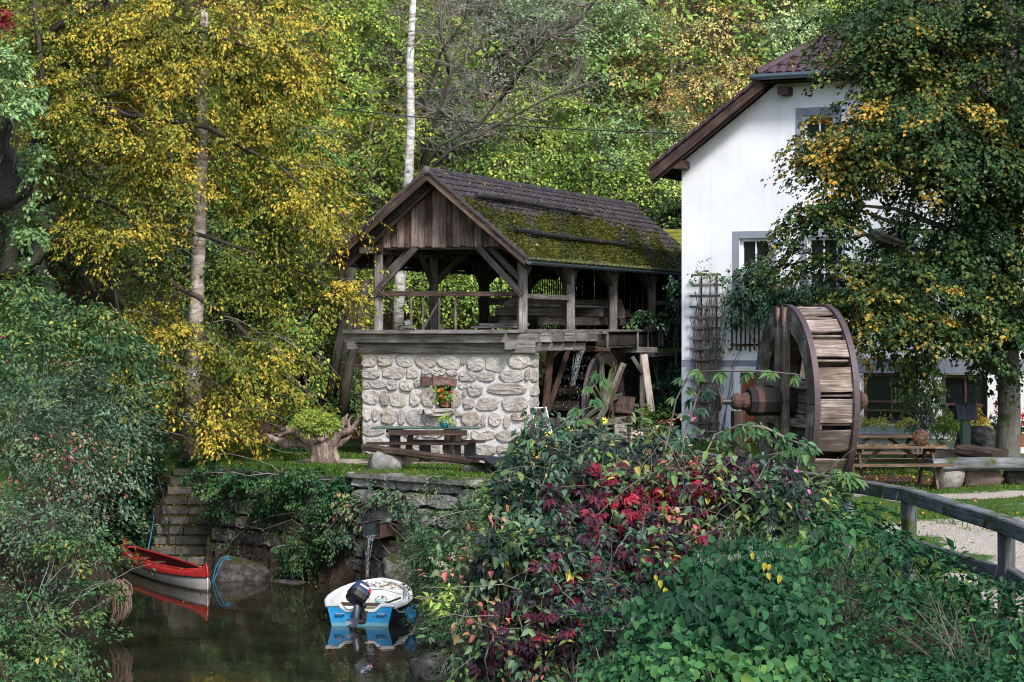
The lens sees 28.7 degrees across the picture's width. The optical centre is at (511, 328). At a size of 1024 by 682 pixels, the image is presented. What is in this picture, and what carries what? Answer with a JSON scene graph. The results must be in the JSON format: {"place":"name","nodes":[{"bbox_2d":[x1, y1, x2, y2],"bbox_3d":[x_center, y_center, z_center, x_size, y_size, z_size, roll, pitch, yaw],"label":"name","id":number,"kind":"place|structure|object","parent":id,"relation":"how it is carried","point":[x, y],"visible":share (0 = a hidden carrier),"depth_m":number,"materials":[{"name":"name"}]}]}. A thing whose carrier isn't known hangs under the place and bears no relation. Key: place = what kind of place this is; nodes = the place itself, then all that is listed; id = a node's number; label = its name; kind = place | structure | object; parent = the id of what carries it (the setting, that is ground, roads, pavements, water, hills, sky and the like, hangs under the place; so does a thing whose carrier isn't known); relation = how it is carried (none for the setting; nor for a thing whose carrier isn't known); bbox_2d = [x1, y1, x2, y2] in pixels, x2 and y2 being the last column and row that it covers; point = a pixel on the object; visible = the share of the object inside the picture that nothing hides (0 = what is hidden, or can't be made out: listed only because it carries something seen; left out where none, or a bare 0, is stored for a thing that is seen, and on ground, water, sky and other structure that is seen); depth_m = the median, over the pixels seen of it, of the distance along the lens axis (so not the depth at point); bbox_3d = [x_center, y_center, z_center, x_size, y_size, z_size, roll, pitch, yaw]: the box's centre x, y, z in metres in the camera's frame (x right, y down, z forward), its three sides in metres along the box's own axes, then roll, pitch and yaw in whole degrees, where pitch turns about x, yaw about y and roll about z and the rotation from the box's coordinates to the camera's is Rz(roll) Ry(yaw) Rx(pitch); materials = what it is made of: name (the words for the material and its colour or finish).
{"place":"outdoors","nodes":[
{"label":"outdoors","id":0,"kind":"place"},
{"bbox_2d":[67,558,453,681],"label":"water","id":1,"kind":"structure","parent":0,"point":[248,631],"depth_m":32.44,"materials":[{"name":"liquid"}]},
{"bbox_2d":[120,537,210,591],"bbox_3d":[-7.101,4.816,40.700,0.902,0.649,5.468,0,0,-28],"label":"canoe","id":2,"kind":"object","parent":1,"relation":"on","point":[191,576],"visible":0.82,"depth_m":39.72,"materials":[{"name":"red wood"}]},
{"bbox_2d":[324,578,412,625],"bbox_3d":[-2.507,4.889,35.376,1.522,0.582,3.145,0,0,0],"label":"motor boat","id":3,"kind":"object","parent":1,"relation":"on","point":[338,605],"visible":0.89,"depth_m":34.57,"materials":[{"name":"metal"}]},
{"bbox_2d":[345,580,371,629],"bbox_3d":[-2.588,4.703,33.757,0.463,0.914,0.602,0,0,0],"label":"outboard motor","id":4,"kind":"object","parent":3,"relation":"attached to","point":[358,594],"visible":0.95,"depth_m":33.67,"materials":[{"name":"metal"}]},
{"bbox_2d":[374,553,422,588],"bbox_3d":[-2.054,4.618,37.368,0.970,0.818,0.773,0,0,-29],"label":"shore stone","id":5,"kind":"object","parent":1,"relation":"on","point":[385,568],"visible":0.38,"depth_m":37.06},
{"bbox_2d":[0,0,1023,681],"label":"ground","id":6,"kind":"structure","parent":0,"point":[984,546],"depth_m":45.22,"materials":[{"name":"plant"}]},
{"bbox_2d":[0,115,30,214],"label":"cliff rock","id":7,"kind":"object","parent":6,"relation":"on","point":[9,196],"visible":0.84,"depth_m":38.38,"materials":[{"name":"stone"}]},
{"bbox_2d":[0,37,57,262],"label":"ivy mass","id":8,"kind":"object","parent":7,"relation":"hanging from","point":[17,70],"visible":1,"depth_m":38.25,"materials":[{"name":"green plant"}]},
{"bbox_2d":[0,0,127,358],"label":"forest tree","id":9,"kind":"object","parent":6,"relation":"on","point":[35,248],"visible":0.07,"depth_m":50.04,"materials":[{"name":"green plant"}]},
{"bbox_2d":[0,515,155,681],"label":"bank bush","id":10,"kind":"object","parent":6,"relation":"on","point":[26,648],"visible":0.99,"depth_m":27.30,"materials":[{"name":"green plant"}]},
{"bbox_2d":[0,256,175,452],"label":"bank bush","id":11,"kind":"object","parent":6,"relation":"on","point":[51,325],"visible":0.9,"depth_m":37.60,"materials":[{"name":"green plant"}]},
{"bbox_2d":[0,130,176,316],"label":"forest tree","id":12,"kind":"object","parent":6,"relation":"on","point":[83,267],"visible":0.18,"depth_m":51.31,"materials":[{"name":"yellow plant"}]},
{"bbox_2d":[0,337,198,617],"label":"rosehip bush","id":13,"kind":"object","parent":6,"relation":"on","point":[58,520],"visible":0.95,"depth_m":30.83,"materials":[{"name":"green plant"}]},
{"bbox_2d":[106,578,132,626],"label":"hanging roots","id":14,"kind":"object","parent":13,"relation":"hanging from","point":[118,610],"visible":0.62,"depth_m":32.78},
{"bbox_2d":[12,333,204,491],"bbox_3d":[-8.284,1.755,42.458,2.631,3.466,7.485,0,0,9],"label":"bank bush","id":15,"kind":"object","parent":6,"relation":"on","point":[148,413],"visible":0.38,"depth_m":41.87,"materials":[{"name":"green plant"}]},
{"bbox_2d":[99,454,168,560],"bbox_3d":[-8.263,3.949,43.956,1.522,2.417,2.520,0,0,0],"label":"ivy mass","id":16,"kind":"object","parent":6,"relation":"on","point":[137,501],"visible":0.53,"depth_m":43.28,"materials":[{"name":"green plant"}]},
{"bbox_2d":[159,9,239,457],"bbox_3d":[-7.020,-2.141,45.044,1.879,10.080,1.509,0,0,-18],"label":"dead tree","id":17,"kind":"object","parent":6,"relation":"on","point":[196,306],"visible":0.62,"depth_m":44.87,"materials":[{"name":"grey plant"}]},
{"bbox_2d":[0,0,401,480],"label":"yellow tree","id":18,"kind":"object","parent":6,"relation":"on","point":[251,75],"visible":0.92,"depth_m":44.05,"materials":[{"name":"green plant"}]},
{"bbox_2d":[151,452,251,565],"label":"stone steps","id":19,"kind":"structure","parent":6,"relation":"on","point":[193,534],"depth_m":43.55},
{"bbox_2d":[99,155,318,376],"bbox_3d":[-9.047,-0.929,55.489,7.059,7.821,7.141,0,0,41],"label":"forest tree","id":20,"kind":"object","parent":6,"relation":"on","point":[217,245],"visible":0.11,"depth_m":54.69,"materials":[{"name":"yellow plant"}]},
{"bbox_2d":[210,555,269,580],"bbox_3d":[-5.481,5.132,40.547,1.331,1.125,1.276,0,0,-23],"label":"boulder","id":21,"kind":"object","parent":6,"relation":"on","point":[235,568],"visible":0.5,"depth_m":40.08,"materials":[{"name":"stone"}]},
{"bbox_2d":[131,15,356,302],"bbox_3d":[-7.777,-4.640,56.650,6.926,8.276,5.741,0,0,33],"label":"forest tree","id":22,"kind":"object","parent":6,"relation":"on","point":[340,130],"visible":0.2,"depth_m":55.99,"materials":[{"name":"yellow plant"}]},
{"bbox_2d":[208,114,376,267],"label":"forest tree","id":23,"kind":"object","parent":6,"relation":"on","point":[320,163],"visible":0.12,"depth_m":57.46,"materials":[{"name":"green plant"}]},
{"bbox_2d":[217,305,372,436],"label":"forest tree","id":24,"kind":"object","parent":6,"relation":"on","point":[317,389],"visible":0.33,"depth_m":53.59,"materials":[{"name":"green plant"}]},
{"bbox_2d":[266,518,357,582],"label":"bush","id":25,"kind":"object","parent":6,"relation":"on","point":[303,558],"visible":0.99,"depth_m":39.61,"materials":[{"name":"green plant"}]},
{"bbox_2d":[265,407,359,464],"bbox_3d":[-4.285,2.312,42.432,1.794,1.346,1.138,0,0,25],"label":"stump planter","id":26,"kind":"object","parent":6,"relation":"on","point":[318,434],"visible":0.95,"depth_m":42.20,"materials":[{"name":"brown wood"}]},
{"bbox_2d":[245,0,424,176],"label":"forest tree","id":27,"kind":"object","parent":6,"relation":"on","point":[334,15],"visible":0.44,"depth_m":60.92,"materials":[{"name":"green plant"}]},
{"bbox_2d":[271,210,403,426],"bbox_3d":[-4.371,-0.150,55.697,3.543,6.460,3.818,0,0,34],"label":"forest tree","id":28,"kind":"object","parent":6,"relation":"on","point":[334,270],"visible":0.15,"depth_m":55.14,"materials":[{"name":"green plant"}]},
{"bbox_2d":[322,209,355,414],"bbox_3d":[-4.546,-0.446,53.985,0.638,5.545,1.491,0,0,42],"label":"leaning trunk","id":29,"kind":"object","parent":6,"relation":"on","point":[349,327],"visible":0.12,"depth_m":53.80,"materials":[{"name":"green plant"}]},
{"bbox_2d":[1,0,681,430],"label":"undergrowth","id":30,"kind":"object","parent":6,"relation":"on","point":[357,382],"visible":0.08,"depth_m":55.76,"materials":[{"name":"green plant"}]},
{"bbox_2d":[209,465,490,593],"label":"retaining wall","id":31,"kind":"structure","parent":6,"relation":"on","point":[409,483],"depth_m":39.03,"materials":[{"name":"stone"}]},
{"bbox_2d":[182,462,356,531],"bbox_3d":[-4.997,3.390,40.668,5.096,1.305,1.112,0,0,41],"label":"wall ivy","id":32,"kind":"object","parent":31,"relation":"attached to","point":[337,483],"depth_m":40.57,"materials":[{"name":"green plant"}]},
{"bbox_2d":[179,453,362,533],"bbox_3d":[-4.784,3.444,40.619,1.525,1.750,4.876,0,0,-44],"label":"wall ivy","id":33,"kind":"object","parent":31,"relation":"attached to","point":[322,510],"depth_m":40.53,"materials":[{"name":"green plant"}]},
{"bbox_2d":[206,479,435,584],"bbox_3d":[-3.863,3.936,39.750,6.396,2.055,0.825,0,0,44],"label":"wall ivy","id":34,"kind":"object","parent":31,"relation":"attached to","point":[221,546],"depth_m":40.49,"materials":[{"name":"green plant"}]},
{"bbox_2d":[322,477,417,566],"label":"wall ivy","id":35,"kind":"object","parent":31,"relation":"attached to","point":[380,502],"depth_m":38.88,"materials":[{"name":"green plant"}]},
{"bbox_2d":[337,279,371,414],"bbox_3d":[-4.046,0.481,51.917,0.777,3.545,1.160,0,0,-36],"label":"leaning trunk","id":36,"kind":"object","parent":6,"relation":"on","point":[345,395],"visible":0.73,"depth_m":51.90,"materials":[{"name":"brown plant"}]},
{"bbox_2d":[324,267,388,400],"bbox_3d":[-4.139,-0.232,53.167,1.689,4.273,1.475,0,0,-24],"label":"leaning trunk","id":37,"kind":"object","parent":6,"relation":"on","point":[335,364],"visible":0.48,"depth_m":52.90,"materials":[{"name":"brown plant"}]},
{"bbox_2d":[304,68,440,284],"bbox_3d":[-4.209,-4.483,61.103,5.497,6.645,5.068,0,0,0],"label":"forest tree","id":38,"kind":"object","parent":6,"relation":"on","point":[369,203],"visible":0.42,"depth_m":60.11,"materials":[{"name":"green plant"}]},
{"bbox_2d":[310,0,488,192],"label":"forest tree","id":39,"kind":"object","parent":6,"relation":"on","point":[386,69],"visible":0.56,"depth_m":65.32,"materials":[{"name":"green plant"}]},
{"bbox_2d":[374,0,441,329],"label":"birch","id":40,"kind":"object","parent":6,"relation":"on","point":[397,322],"visible":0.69,"depth_m":57.89,"materials":[{"name":"white plant"}]},
{"bbox_2d":[202,445,623,478],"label":"lawn grass","id":41,"kind":"structure","parent":6,"relation":"on","point":[285,462],"depth_m":41.58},
{"bbox_2d":[366,430,467,464],"bbox_3d":[-1.990,2.501,42.000,2.152,0.779,0.459,0,0,5],"label":"picnic table","id":42,"kind":"object","parent":6,"relation":"on","point":[446,443],"visible":0.77,"depth_m":41.87,"materials":[{"name":"brown wood"}]},
{"bbox_2d":[361,444,484,473],"bbox_3d":[-1.697,2.683,40.414,2.911,0.640,0.722,0,0,29],"label":"log bench","id":43,"kind":"object","parent":6,"relation":"on","point":[384,457],"visible":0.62,"depth_m":40.56,"materials":[{"name":"brown wood"}]},
{"bbox_2d":[356,269,502,329],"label":"forest tree","id":44,"kind":"object","parent":6,"relation":"on","point":[465,303],"visible":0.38,"depth_m":59.08,"materials":[{"name":"green plant"}]},
{"bbox_2d":[409,647,458,679],"bbox_3d":[-1.047,5.073,29.264,0.911,0.725,1.294,0,0,-11],"label":"shore rock","id":45,"kind":"object","parent":6,"relation":"on","point":[421,665],"visible":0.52,"depth_m":28.88,"materials":[{"name":"stone"}]},
{"bbox_2d":[415,581,476,631],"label":"yellow tipped plant","id":46,"kind":"object","parent":6,"relation":"on","point":[430,602],"visible":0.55,"depth_m":27.34,"materials":[{"name":"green plant"}]},
{"bbox_2d":[361,353,539,456],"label":"stone wall","id":47,"kind":"structure","parent":6,"relation":"on","point":[495,395],"depth_m":44.51,"materials":[{"name":"grey stone"}]},
{"bbox_2d":[317,166,681,352],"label":"sawmill shed","id":48,"kind":"structure","parent":47,"relation":"on","point":[438,224],"depth_m":45.55,"materials":[{"name":"brown wood"}]},
{"bbox_2d":[478,255,516,329],"bbox_3d":[-0.285,-0.890,49.361,1.100,1.840,0.275,0,0,12],"label":"frame saw","id":49,"kind":"object","parent":48,"relation":"on","point":[485,268],"visible":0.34,"depth_m":49.32,"materials":[{"name":"brown wood"}]},
{"bbox_2d":[495,297,633,325],"bbox_3d":[1.409,-0.415,49.712,1.571,0.670,6.366,0,0,23],"label":"saw carriage","id":50,"kind":"object","parent":48,"relation":"on","point":[590,312],"visible":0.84,"depth_m":48.21,"materials":[{"name":"brown wood"}]},
{"bbox_2d":[564,329,681,356],"bbox_3d":[2.990,0.365,50.486,1.330,0.710,6.034,0,0,28],"label":"wooden flume","id":51,"kind":"object","parent":48,"relation":"attached to","point":[637,342],"visible":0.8,"depth_m":50.45,"materials":[{"name":"grey wood"}]},
{"bbox_2d":[389,74,542,329],"bbox_3d":[-1.448,-3.946,62.533,4.021,8.102,4.198,0,0,-42],"label":"forest tree","id":52,"kind":"object","parent":6,"relation":"on","point":[443,126],"visible":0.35,"depth_m":62.18,"materials":[{"name":"green plant"}]},
{"bbox_2d":[392,466,540,681],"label":"bank hedge","id":53,"kind":"object","parent":6,"relation":"on","point":[418,562],"visible":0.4,"depth_m":30.56,"materials":[{"name":"green plant"}]},
{"bbox_2d":[361,0,637,171],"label":"mossy tree","id":54,"kind":"object","parent":6,"relation":"on","point":[501,97],"visible":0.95,"depth_m":59.90,"materials":[{"name":"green plant"}]},
{"bbox_2d":[401,0,602,178],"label":"forest tree","id":55,"kind":"object","parent":6,"relation":"on","point":[507,16],"visible":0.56,"depth_m":67.15,"materials":[{"name":"green plant"}]},
{"bbox_2d":[440,274,582,329],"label":"forest tree","id":56,"kind":"object","parent":6,"relation":"on","point":[496,284],"visible":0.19,"depth_m":59.94,"materials":[{"name":"green plant"}]},
{"bbox_2d":[442,133,626,198],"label":"forest tree","id":57,"kind":"object","parent":6,"relation":"on","point":[509,161],"visible":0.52,"depth_m":60.51,"materials":[{"name":"green plant"}]},
{"bbox_2d":[441,76,648,293],"bbox_3d":[0.759,-4.568,63.694,6.186,7.265,5.922,0,0,-17],"label":"forest tree","id":58,"kind":"object","parent":6,"relation":"on","point":[543,141],"visible":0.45,"depth_m":63.11,"materials":[{"name":"green plant"}]},
{"bbox_2d":[92,0,1022,351],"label":"woodland","id":59,"kind":"object","parent":6,"relation":"on","point":[624,56],"visible":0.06,"depth_m":67.59,"materials":[{"name":"green plant"}]},
{"bbox_2d":[539,351,639,440],"bbox_3d":[1.778,1.950,48.822,3.127,2.850,2.215,0,0,-36],"label":"mill wheel","id":60,"kind":"object","parent":6,"relation":"on","point":[607,363],"visible":0.39,"depth_m":48.21,"materials":[{"name":"brown wood"}]},
{"bbox_2d":[501,111,681,351],"bbox_3d":[2.618,-2.688,62.095,6.795,7.947,5.788,0,0,0],"label":"forest tree","id":61,"kind":"object","parent":6,"relation":"on","point":[651,157],"visible":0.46,"depth_m":60.92,"materials":[{"name":"green plant"}]},
{"bbox_2d":[495,0,688,195],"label":"forest tree","id":62,"kind":"object","parent":6,"relation":"on","point":[592,52],"visible":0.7,"depth_m":67.13,"materials":[{"name":"green plant"}]},
{"bbox_2d":[542,350,654,424],"bbox_3d":[1.619,1.863,47.733,5.316,2.836,1.254,0,0,-42],"label":"flume trestle","id":63,"kind":"object","parent":6,"relation":"on","point":[645,385],"visible":0.35,"depth_m":46.94,"materials":[{"name":"grey wood"}]},
{"bbox_2d":[379,389,863,681],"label":"creeper bush","id":64,"kind":"object","parent":6,"relation":"on","point":[599,497],"visible":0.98,"depth_m":14.60,"materials":[{"name":"green plant"}]},
{"bbox_2d":[560,370,610,454],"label":"creeper shoot","id":65,"kind":"object","parent":64,"relation":"attached to","point":[596,376],"visible":1,"depth_m":15.31,"materials":[{"name":"green plant"}]},
{"bbox_2d":[667,388,716,456],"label":"creeper shoot","id":66,"kind":"object","parent":64,"relation":"attached to","point":[675,442],"visible":0.98,"depth_m":15.37,"materials":[{"name":"green plant"}]},
{"bbox_2d":[660,369,800,472],"bbox_3d":[1.663,0.716,15.228,1.107,0.821,0.206,0,0,26],"label":"creeper shoot","id":67,"kind":"object","parent":64,"relation":"attached to","point":[745,376],"visible":0.99,"depth_m":15.22,"materials":[{"name":"green plant"}]},
{"bbox_2d":[699,421,822,464],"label":"creeper shoot","id":68,"kind":"object","parent":64,"relation":"attached to","point":[753,433],"visible":1,"depth_m":15.19,"materials":[{"name":"green plant"}]},
{"bbox_2d":[565,102,701,223],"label":"forest tree","id":69,"kind":"object","parent":6,"relation":"on","point":[612,161],"visible":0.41,"depth_m":62.21,"materials":[{"name":"green plant"}]},
{"bbox_2d":[621,229,681,426],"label":"outbuilding","id":70,"kind":"structure","parent":6,"relation":"on","point":[631,379],"depth_m":58.40,"materials":[{"name":"brown wood"}]},
{"bbox_2d":[623,255,681,438],"bbox_3d":[4.095,0.562,51.387,1.806,4.837,3.502,0,0,22],"label":"ivy mass","id":71,"kind":"object","parent":6,"relation":"on","point":[675,364],"visible":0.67,"depth_m":50.89,"materials":[{"name":"green plant"}]},
{"bbox_2d":[630,188,681,228],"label":"forest tree","id":72,"kind":"object","parent":6,"relation":"on","point":[665,219],"visible":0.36,"depth_m":60.16,"materials":[{"name":"green plant"}]},
{"bbox_2d":[554,0,781,179],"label":"forest tree","id":73,"kind":"object","parent":6,"relation":"on","point":[721,47],"visible":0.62,"depth_m":67.91,"materials":[{"name":"green plant"}]},
{"bbox_2d":[630,51,761,145],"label":"forest tree","id":74,"kind":"object","parent":6,"relation":"on","point":[719,91],"visible":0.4,"depth_m":65.20,"materials":[{"name":"green plant"}]},
{"bbox_2d":[570,521,893,681],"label":"clematis bush","id":75,"kind":"object","parent":6,"relation":"on","point":[744,618],"visible":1,"depth_m":11.16,"materials":[{"name":"green plant"}]},
{"bbox_2d":[677,0,805,116],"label":"forest tree","id":76,"kind":"object","parent":6,"relation":"on","point":[744,19],"visible":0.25,"depth_m":73.19,"materials":[{"name":"green plant"}]},
{"bbox_2d":[495,518,1023,681],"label":"ground cover","id":77,"kind":"object","parent":6,"relation":"on","point":[921,669],"visible":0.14,"depth_m":17.48,"materials":[{"name":"green plant"}]},
{"bbox_2d":[716,304,867,495],"bbox_3d":[4.976,1.287,33.968,2.608,3.401,3.074,0,0,27],"label":"display wheel","id":78,"kind":"object","parent":6,"relation":"on","point":[823,404],"visible":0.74,"depth_m":33.11,"materials":[{"name":"brown wood"}]},
{"bbox_2d":[755,0,833,62],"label":"forest tree","id":79,"kind":"object","parent":6,"relation":"on","point":[792,31],"visible":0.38,"depth_m":66.06,"materials":[{"name":"green plant"}]},
{"bbox_2d":[759,458,853,595],"bbox_3d":[2.784,2.077,19.779,1.281,1.594,2.202,0,0,0],"label":"balsam plant","id":80,"kind":"object","parent":6,"relation":"on","point":[834,491],"visible":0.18,"depth_m":19.80,"materials":[{"name":"green plant"}]},
{"bbox_2d":[737,0,881,43],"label":"forest tree","id":81,"kind":"object","parent":6,"relation":"on","point":[806,6],"visible":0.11,"depth_m":69.55,"materials":[{"name":"green plant"}]},
{"bbox_2d":[647,0,1023,452],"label":"white house","id":82,"kind":"structure","parent":6,"relation":"on","point":[719,164],"depth_m":48.67,"materials":[{"name":"paint"}]},
{"bbox_2d":[689,273,720,425],"bbox_3d":[4.766,0.606,49.113,0.816,3.928,0.152,0,0,25],"label":"ladder trellis","id":83,"kind":"object","parent":82,"relation":"attached to","point":[716,317],"visible":0.75,"depth_m":49.06,"materials":[{"name":"brown wood"}]},
{"bbox_2d":[689,276,726,440],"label":"bare vine","id":84,"kind":"object","parent":83,"relation":"attached to","point":[699,333],"visible":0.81,"depth_m":49.09,"materials":[{"name":"plant"}]},
{"bbox_2d":[687,258,739,441],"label":"climbing vine","id":85,"kind":"object","parent":82,"relation":"attached to","point":[715,414],"visible":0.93,"depth_m":48.70,"materials":[{"name":"green plant"}]},
{"bbox_2d":[733,238,773,304],"bbox_3d":[5.932,-1.392,48.766,1.074,1.635,0.214,0,0,25],"label":"window","id":86,"kind":"structure","parent":82,"relation":"in","point":[749,246],"depth_m":48.88,"materials":[{"name":"white paint"}]},
{"bbox_2d":[716,253,840,353],"bbox_3d":[6.432,0.521,48.161,3.006,4.710,1.734,0,0,13],"label":"climbing vine","id":87,"kind":"object","parent":82,"relation":"attached to","point":[786,295],"visible":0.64,"depth_m":48.12,"materials":[{"name":"green plant"}]},
{"bbox_2d":[803,237,840,304],"bbox_3d":[7.477,-1.392,48.045,1.062,1.635,0.214,0,0,25],"label":"window","id":88,"kind":"structure","parent":82,"relation":"in","point":[811,240],"depth_m":48.11,"materials":[{"name":"white paint"}]},
{"bbox_2d":[859,413,921,438],"bbox_3d":[8.844,2.279,47.066,1.874,0.640,0.607,0,0,25],"label":"window box","id":89,"kind":"object","parent":82,"relation":"attached to","point":[884,428],"visible":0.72,"depth_m":47.01,"materials":[{"name":"grey paint"}]},
{"bbox_2d":[864,373,917,423],"bbox_3d":[9.002,1.650,47.412,1.330,1.200,0.070,0,0,25],"label":"window","id":90,"kind":"structure","parent":82,"relation":"in","point":[878,385],"depth_m":47.51,"materials":[{"name":"glass"}]},
{"bbox_2d":[942,375,987,425],"bbox_3d":[10.583,1.695,46.674,1.080,1.250,0.070,0,0,25],"label":"window","id":91,"kind":"structure","parent":82,"relation":"in","point":[958,386],"depth_m":46.68,"materials":[{"name":"glass"}]},
{"bbox_2d":[658,456,1023,634],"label":"lawn grass","id":92,"kind":"structure","parent":6,"relation":"on","point":[932,512],"depth_m":31.58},
{"bbox_2d":[689,450,1023,628],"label":"log rail fence","id":93,"kind":"object","parent":6,"relation":"on","point":[1008,529],"visible":0.46,"depth_m":20.62,"materials":[{"name":"grey wood"}]},
{"bbox_2d":[788,491,954,635],"bbox_3d":[3.141,2.138,18.588,1.571,1.473,2.761,0,0,0],"label":"nettle clump","id":94,"kind":"object","parent":6,"relation":"on","point":[830,528],"visible":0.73,"depth_m":18.05,"materials":[{"name":"green plant"}]},
{"bbox_2d":[755,0,1023,456],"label":"linden tree","id":95,"kind":"object","parent":6,"relation":"on","point":[909,133],"visible":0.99,"depth_m":39.26,"materials":[{"name":"green plant"}]},
{"bbox_2d":[853,434,935,472],"bbox_3d":[7.280,2.503,39.700,1.840,0.786,1.760,0,0,-3],"label":"picnic table","id":96,"kind":"object","parent":6,"relation":"on","point":[916,452],"visible":0.33,"depth_m":39.33,"materials":[{"name":"beige wood"}]},
{"bbox_2d":[853,444,954,490],"bbox_3d":[6.880,2.503,36.200,1.840,0.786,1.760,0,0,-2],"label":"picnic table","id":97,"kind":"object","parent":6,"relation":"on","point":[860,465],"visible":0.71,"depth_m":35.84,"materials":[{"name":"beige wood"}]},
{"bbox_2d":[871,359,949,424],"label":"climbing vine","id":98,"kind":"object","parent":6,"relation":"on","point":[927,401],"visible":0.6,"depth_m":45.35,"materials":[{"name":"green plant"}]},
{"bbox_2d":[828,537,1023,678],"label":"nettle clump","id":99,"kind":"object","parent":6,"relation":"on","point":[1001,644],"visible":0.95,"depth_m":16.36,"materials":[{"name":"green plant"}]},
{"bbox_2d":[926,408,959,448],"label":"garden shrub","id":100,"kind":"object","parent":6,"relation":"on","point":[946,427],"visible":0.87,"depth_m":43.59,"materials":[{"name":"green plant"}]},
{"bbox_2d":[953,403,977,444],"bbox_3d":[9.433,2.212,41.600,0.413,1.317,0.421,0,0,0],"label":"well hood","id":101,"kind":"object","parent":6,"relation":"on","point":[966,415],"visible":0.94,"depth_m":41.52,"materials":[{"name":"green wood"}]},
{"bbox_2d":[925,457,1023,488],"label":"log bench","id":102,"kind":"object","parent":6,"relation":"on","point":[968,471],"visible":0.71,"depth_m":35.95,"materials":[{"name":"grey wood"}]},
{"bbox_2d":[954,426,995,447],"bbox_3d":[9.922,2.369,42.636,1.012,0.595,0.819,0,0,0],"label":"garden rock","id":103,"kind":"object","parent":6,"relation":"on","point":[983,436],"visible":0.34,"depth_m":42.39,"materials":[{"name":"stone"}]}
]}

